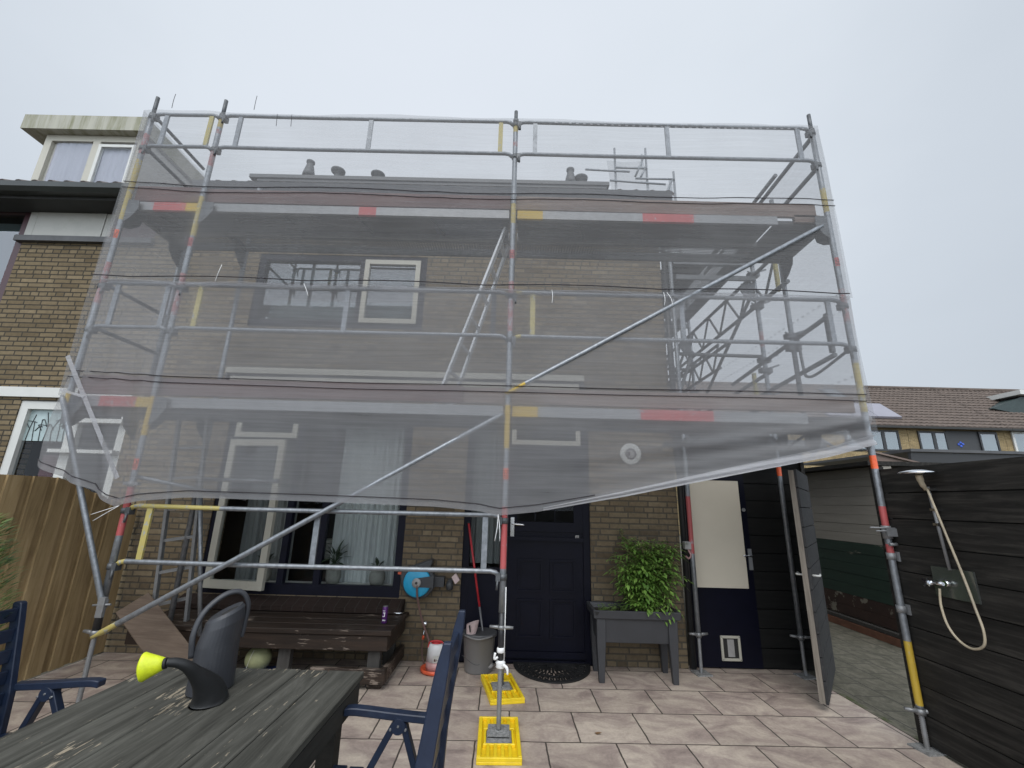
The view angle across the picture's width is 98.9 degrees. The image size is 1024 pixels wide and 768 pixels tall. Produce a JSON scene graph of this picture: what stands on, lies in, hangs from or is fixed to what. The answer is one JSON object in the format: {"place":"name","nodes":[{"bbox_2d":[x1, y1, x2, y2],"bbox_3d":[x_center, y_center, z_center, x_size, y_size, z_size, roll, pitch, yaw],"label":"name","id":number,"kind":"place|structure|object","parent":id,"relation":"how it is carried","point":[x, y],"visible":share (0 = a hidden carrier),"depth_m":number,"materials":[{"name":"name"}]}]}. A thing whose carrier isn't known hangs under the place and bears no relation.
{"place":"outdoors","nodes":[
{"label":"outdoors","id":0,"kind":"place"},
{"bbox_2d":[0,114,205,652],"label":"neighbour house","id":1,"kind":"structure","parent":0,"point":[60,210],"depth_m":5.75,"materials":[{"name":"beige brick"}]},
{"bbox_2d":[0,212,30,301],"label":"tall window","id":2,"kind":"structure","parent":1,"relation":"in","point":[4,228],"depth_m":5.96,"materials":[{"name":"glass"}]},
{"bbox_2d":[0,400,122,494],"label":"lower window","id":3,"kind":"structure","parent":1,"relation":"in","point":[32,421],"depth_m":5.26,"materials":[{"name":"white paint"}]},
{"bbox_2d":[18,535,689,681],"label":"ground","id":4,"kind":"structure","parent":0,"point":[43,673],"depth_m":4.77,"materials":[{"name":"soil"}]},
{"bbox_2d":[108,159,696,669],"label":"brick house","id":5,"kind":"structure","parent":4,"relation":"on","point":[558,565],"depth_m":5.21,"materials":[{"name":"brick"}]},
{"bbox_2d":[256,553,274,581],"bbox_3d":[-2.841,2.088,5.017,0.225,0.310,0.223,1,-15,0],"label":"potted plant","id":6,"kind":"object","parent":5,"relation":"on","point":[269,573],"visible":0.16,"depth_m":4.98,"materials":[{"name":"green plant"}]},
{"bbox_2d":[197,422,413,597],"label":"lower window","id":7,"kind":"structure","parent":5,"relation":"in","point":[367,537],"depth_m":5.17,"materials":[{"name":"white glass"}]},
{"bbox_2d":[322,540,350,583],"bbox_3d":[-1.995,2.028,5.024,0.388,0.472,0.302,8,-17,-23],"label":"potted plant","id":8,"kind":"object","parent":5,"relation":"on","point":[332,576],"visible":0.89,"depth_m":4.95,"materials":[{"name":"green plant"}]},
{"bbox_2d":[248,254,427,327],"bbox_3d":[-2.248,-1.186,5.823,2.230,1.040,0.250,1,-15,0],"label":"upper window","id":9,"kind":"structure","parent":5,"relation":"in","point":[364,272],"depth_m":5.86,"materials":[{"name":"white paint"}]},
{"bbox_2d":[369,557,384,584],"bbox_3d":[-1.532,2.125,4.991,0.188,0.291,0.185,10,-17,-27],"label":"potted plant","id":10,"kind":"object","parent":5,"relation":"on","point":[376,577],"visible":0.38,"depth_m":4.92,"materials":[{"name":"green plant"}]},
{"bbox_2d":[224,368,583,388],"bbox_3d":[-1.298,-0.057,5.327,4.330,0.190,0.120,1,-15,0],"label":"awning","id":11,"kind":"object","parent":5,"relation":"attached to","point":[349,375],"visible":0.37,"depth_m":5.29,"materials":[{"name":"beige paint"}]},
{"bbox_2d":[398,558,444,643],"bbox_3d":[-0.982,2.345,4.621,0.490,0.932,0.229,1,-15,0],"label":"hose reel","id":12,"kind":"object","parent":5,"relation":"attached to","point":[417,586],"visible":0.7,"depth_m":4.63,"materials":[{"name":"blue plastic"}]},
{"bbox_2d":[421,621,427,663],"bbox_3d":[-0.904,2.686,4.542,0.061,0.399,0.211,7,-16,-20],"label":"garden tap","id":13,"kind":"object","parent":5,"relation":"attached to","point":[426,624],"visible":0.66,"depth_m":4.55,"materials":[{"name":"silver metal"}]},
{"bbox_2d":[446,573,459,589],"bbox_3d":[-0.637,2.131,4.739,0.151,0.174,0.115,1,-15,0],"label":"spotlight","id":14,"kind":"object","parent":5,"relation":"attached to","point":[449,582],"visible":0.99,"depth_m":4.69,"materials":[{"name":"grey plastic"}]},
{"bbox_2d":[459,418,591,664],"bbox_3d":[0.166,1.702,5.040,1.430,2.620,0.282,1,-15,0],"label":"back door","id":15,"kind":"structure","parent":5,"relation":"in","point":[548,582],"depth_m":4.86,"materials":[{"name":"blue paint"}]},
{"bbox_2d":[620,444,640,463],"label":"wall vent","id":16,"kind":"structure","parent":5,"relation":"attached to","point":[632,451],"depth_m":5.15,"materials":[{"name":"white paint"}]},
{"bbox_2d":[585,148,680,252],"bbox_3d":[2.996,-4.324,11.004,2.347,3.910,0.083,1,-15,0],"label":"roof scaffold","id":17,"kind":"object","parent":5,"relation":"attached to","point":[647,183],"visible":0.62,"depth_m":11.25,"materials":[{"name":"metal"}]},
{"bbox_2d":[682,541,691,558],"bbox_3d":[1.915,1.812,4.778,0.077,0.179,0.086,1,-15,0],"label":"junction box","id":18,"kind":"object","parent":5,"relation":"attached to","point":[687,546],"visible":1,"depth_m":4.76,"materials":[{"name":"grey plastic"}]},
{"bbox_2d":[801,672,967,767],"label":"kerb","id":19,"kind":"structure","parent":4,"relation":"on","point":[912,735],"depth_m":3.59,"materials":[{"name":"grey concrete"}]},
{"bbox_2d":[804,449,1023,465],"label":"dark shed","id":20,"kind":"structure","parent":4,"relation":"on","point":[932,455],"depth_m":7.94,"materials":[{"name":"brown wood"}]},
{"bbox_2d":[848,385,1012,450],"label":"row house","id":21,"kind":"structure","parent":4,"relation":"on","point":[936,420],"depth_m":25.55,"materials":[{"name":"brown tile"}]},
{"bbox_2d":[917,431,950,449],"bbox_3d":[24.070,3.297,25.014,1.650,1.200,0.060,1,-15,0],"label":"window","id":22,"kind":"structure","parent":21,"relation":"in","point":[927,439],"depth_m":25.04,"materials":[{"name":"white glass"}]},
{"bbox_2d":[977,432,1000,450],"bbox_3d":[27.169,3.381,24.925,1.050,1.250,0.060,1,-15,0],"label":"window","id":23,"kind":"structure","parent":21,"relation":"in","point":[988,441],"depth_m":24.96,"materials":[{"name":"white glass"}]},
{"bbox_2d":[6,652,963,767],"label":"patio","id":24,"kind":"structure","parent":0,"point":[720,718],"depth_m":3.45,"materials":[{"name":"beige tile"}]},
{"bbox_2d":[0,513,28,666],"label":"conifer shrub","id":25,"kind":"object","parent":24,"relation":"on","point":[4,549],"visible":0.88,"depth_m":2.42,"materials":[{"name":"green plant"}]},
{"bbox_2d":[0,600,105,737],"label":"garden chair","id":26,"kind":"object","parent":24,"relation":"on","point":[11,637],"visible":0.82,"depth_m":2.27,"materials":[{"name":"blue plastic"}]},
{"bbox_2d":[0,474,137,681],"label":"wooden fence","id":27,"kind":"object","parent":24,"relation":"on","point":[56,587],"visible":0.75,"depth_m":4.06,"materials":[{"name":"brown wood"}]},
{"bbox_2d":[116,593,192,660],"bbox_3d":[-2.868,2.255,3.673,1.397,0.787,0.217,-5,-16,23],"label":"loose plank","id":28,"kind":"object","parent":24,"relation":"on","point":[154,630],"visible":0.52,"depth_m":3.79,"materials":[{"name":"brown wood"}]},
{"bbox_2d":[0,667,363,767],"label":"wooden table","id":29,"kind":"object","parent":24,"relation":"on","point":[276,718],"visible":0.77,"depth_m":1.74,"materials":[{"name":"grey wood"}]},
{"bbox_2d":[136,589,250,709],"bbox_3d":[-1.392,1.194,1.992,0.258,0.426,0.497,1,-15,0],"label":"watering can","id":30,"kind":"object","parent":29,"relation":"on","point":[209,670],"visible":1,"depth_m":2.02,"materials":[{"name":"grey plastic"}]},
{"bbox_2d":[245,666,275,669],"bbox_3d":[-2.325,2.665,4.072,0.447,0.069,0.336,1,-15,0],"label":"tray","id":31,"kind":"object","parent":24,"relation":"on","point":[270,667],"visible":0.02,"depth_m":4.20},
{"bbox_2d":[244,648,271,668],"bbox_3d":[-2.376,2.569,4.107,0.230,0.210,0.229,1,-15,0],"label":"ball","id":32,"kind":"object","parent":31,"relation":"on","point":[258,658],"visible":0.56,"depth_m":4.04,"materials":[{"name":"plastic"}]},
{"bbox_2d":[124,608,408,688],"bbox_3d":[-2.324,2.541,4.277,2.440,0.475,0.755,1,-15,0],"label":"bench","id":33,"kind":"object","parent":24,"relation":"on","point":[286,633],"visible":0.68,"depth_m":4.00,"materials":[{"name":"brown wood"}]},
{"bbox_2d":[152,424,209,621],"bbox_3d":[-3.200,1.367,4.244,0.325,2.331,0.374,1,-15,0],"label":"ladder","id":34,"kind":"object","parent":33,"relation":"on","point":[160,571],"visible":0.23,"depth_m":4.19,"materials":[{"name":"metal"}]},
{"bbox_2d":[381,606,387,623],"bbox_3d":[-1.236,2.241,4.260,0.053,0.151,0.053,1,-15,0],"label":"drink can","id":35,"kind":"object","parent":33,"relation":"on","point":[384,614],"visible":1,"depth_m":4.24,"materials":[{"name":"metal"}]},
{"bbox_2d":[332,610,465,767],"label":"garden chair","id":36,"kind":"object","parent":24,"relation":"on","point":[434,718],"visible":1,"depth_m":2.00,"materials":[{"name":"blue plastic"}]},
{"bbox_2d":[420,640,443,675],"bbox_3d":[-0.757,2.703,4.374,0.296,0.294,0.295,1,-15,0],"label":"poultry drinker","id":37,"kind":"object","parent":24,"relation":"on","point":[428,667],"visible":0.73,"depth_m":4.30,"materials":[{"name":"white plastic"}]},
{"bbox_2d":[462,620,496,674],"bbox_3d":[-0.335,2.639,4.443,0.359,0.475,0.355,1,-15,0],"label":"mop bucket","id":38,"kind":"object","parent":24,"relation":"on","point":[478,649],"visible":0.94,"depth_m":4.33,"materials":[{"name":"grey plastic"}]},
{"bbox_2d":[467,522,493,668],"bbox_3d":[-0.331,2.198,4.665,0.138,1.381,0.432,15,-20,-40],"label":"mop","id":39,"kind":"object","parent":38,"relation":"in","point":[478,599],"visible":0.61,"depth_m":4.69,"materials":[{"name":"red metal"}]},
{"bbox_2d":[476,716,521,765],"bbox_3d":[-0.093,2.504,3.093,0.296,0.042,0.570,2,-15,-2],"label":"base pad","id":40,"kind":"object","parent":24,"relation":"on","point":[501,751],"visible":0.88,"depth_m":2.98,"materials":[{"name":"yellow plastic"}]},
{"bbox_2d":[59,96,945,756],"bbox_3d":[-0.119,-0.099,4.271,7.497,5.680,0.969,1,-15,0],"label":"scaffold","id":41,"kind":"object","parent":24,"relation":"on","point":[193,216],"visible":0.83,"depth_m":4.32,"materials":[{"name":"metal"}]},
{"bbox_2d":[38,279,876,540],"bbox_3d":[-0.409,0.162,3.707,6.924,2.183,0.109,1,-15,0],"label":"debris net","id":42,"kind":"object","parent":41,"relation":"attached to","point":[160,416],"visible":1,"depth_m":3.71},
{"bbox_2d":[92,94,849,305],"bbox_3d":[-0.349,-1.835,4.258,6.970,2.290,0.096,1,-15,0],"label":"debris net","id":43,"kind":"object","parent":41,"relation":"attached to","point":[483,199],"visible":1,"depth_m":4.26,"materials":[{"name":"grey fabric"}]},
{"bbox_2d":[433,227,509,403],"bbox_3d":[-0.361,-0.614,4.423,0.672,1.906,0.412,-2,-16,14],"label":"ladder","id":44,"kind":"object","parent":41,"relation":"on","point":[495,276],"visible":0.64,"depth_m":4.39,"materials":[{"name":"metal"}]},
{"bbox_2d":[481,673,524,705],"bbox_3d":[-0.095,2.734,3.942,0.296,0.042,0.570,5,-15,-11],"label":"base pad","id":45,"kind":"object","parent":24,"relation":"on","point":[514,695],"visible":0.81,"depth_m":3.84,"materials":[{"name":"yellow plastic"}]},
{"bbox_2d":[513,662,590,683],"bbox_3d":[0.414,2.877,4.376,0.800,0.010,0.550,1,-15,0],"label":"door mat","id":46,"kind":"object","parent":24,"relation":"on","point":[528,671],"depth_m":4.39,"materials":[{"name":"black rubber"}]},
{"bbox_2d":[586,601,680,684],"bbox_3d":[1.216,2.587,4.407,0.859,0.635,0.443,1,-15,0],"label":"raised planter","id":47,"kind":"object","parent":24,"relation":"on","point":[626,625],"visible":0.95,"depth_m":4.28,"materials":[{"name":"plastic"}]},
{"bbox_2d":[598,603,625,610],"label":"seedlings","id":48,"kind":"object","parent":47,"relation":"in","point":[615,607],"visible":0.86,"depth_m":4.53,"materials":[{"name":"green plant"}]},
{"bbox_2d":[602,529,696,626],"bbox_3d":[1.419,1.988,4.560,1.011,0.875,0.658,1,-15,0],"label":"potted plant","id":49,"kind":"object","parent":47,"relation":"in","point":[642,580],"visible":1,"depth_m":4.45,"materials":[{"name":"green plant"}]},
{"bbox_2d":[661,138,844,679],"bbox_3d":[2.544,0.897,7.200,1.304,5.423,6.860,1,-15,0],"label":"gable scaffold","id":50,"kind":"object","parent":24,"relation":"on","point":[683,274],"visible":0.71,"depth_m":5.45,"materials":[{"name":"metal"}]},
{"bbox_2d":[670,294,853,409],"bbox_3d":[3.123,-0.384,6.824,0.052,3.170,5.600,1,-15,0],"label":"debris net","id":51,"kind":"object","parent":50,"relation":"attached to","point":[832,384],"visible":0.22,"depth_m":4.76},
{"bbox_2d":[788,469,835,704],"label":"garden gate","id":52,"kind":"structure","parent":24,"relation":"on","point":[822,648],"depth_m":4.07,"materials":[{"name":"grey wood"}]},
{"bbox_2d":[868,456,1023,767],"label":"black fence","id":53,"kind":"object","parent":24,"relation":"on","point":[973,701],"visible":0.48,"depth_m":2.91,"materials":[{"name":"black wood"}]},
{"bbox_2d":[897,470,986,650],"bbox_3d":[2.922,1.176,3.034,0.237,1.143,0.356,1,-15,0],"label":"outdoor shower","id":54,"kind":"object","parent":53,"relation":"attached to","point":[957,584],"visible":1,"depth_m":3.01,"materials":[{"name":"chrome"},{"name":"cream plastic hose"},{"name":"stainless steel"}]},
{"bbox_2d":[0,0,1023,388],"label":"sky","id":55,"kind":"structure","parent":0,"point":[915,107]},
{"bbox_2d":[669,381,804,534],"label":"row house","id":56,"kind":"structure","parent":0,"point":[716,386],"depth_m":29.08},
{"bbox_2d":[681,565,917,735],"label":"path","id":57,"kind":"structure","parent":0,"point":[870,673],"depth_m":4.58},
{"bbox_2d":[673,437,814,669],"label":"annex shed","id":58,"kind":"structure","parent":57,"relation":"on","point":[746,608],"depth_m":4.84,"materials":[{"name":"black-stained timber boards"},{"name":"navy gloss paint"}]},
{"bbox_2d":[683,474,763,668],"bbox_3d":[2.319,2.012,4.853,0.710,2.005,0.100,1,-15,0],"label":"shed door","id":59,"kind":"structure","parent":58,"relation":"in","point":[728,612],"depth_m":4.83,"materials":[{"name":"blue paint"}]},
{"bbox_2d":[804,461,945,647],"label":"painted shed","id":60,"kind":"structure","parent":57,"relation":"on","point":[856,586],"depth_m":6.38,"materials":[{"name":"wood"}]},
{"bbox_2d":[757,383,913,467],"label":"row house","id":61,"kind":"structure","parent":0,"point":[888,428],"depth_m":25.25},
{"bbox_2d":[818,388,854,402],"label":"roof window","id":62,"kind":"structure","parent":61,"relation":"in","point":[823,390],"depth_m":28.51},
{"bbox_2d":[850,430,901,450],"bbox_3d":[20.596,3.210,25.031,3.100,1.200,0.060,1,-15,0],"label":"window","id":63,"kind":"structure","parent":61,"relation":"in","point":[887,440],"depth_m":25.03,"materials":[{"name":"white glass"}]},
{"bbox_2d":[930,387,1023,451],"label":"row house","id":64,"kind":"structure","parent":0,"point":[1005,407],"depth_m":27.01,"materials":[{"name":"white paint"}]},
{"bbox_2d":[1010,431,1023,451],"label":"window","id":65,"kind":"structure","parent":64,"relation":"in","point":[1017,437],"depth_m":25.03,"materials":[{"name":"white paint"}]}
]}

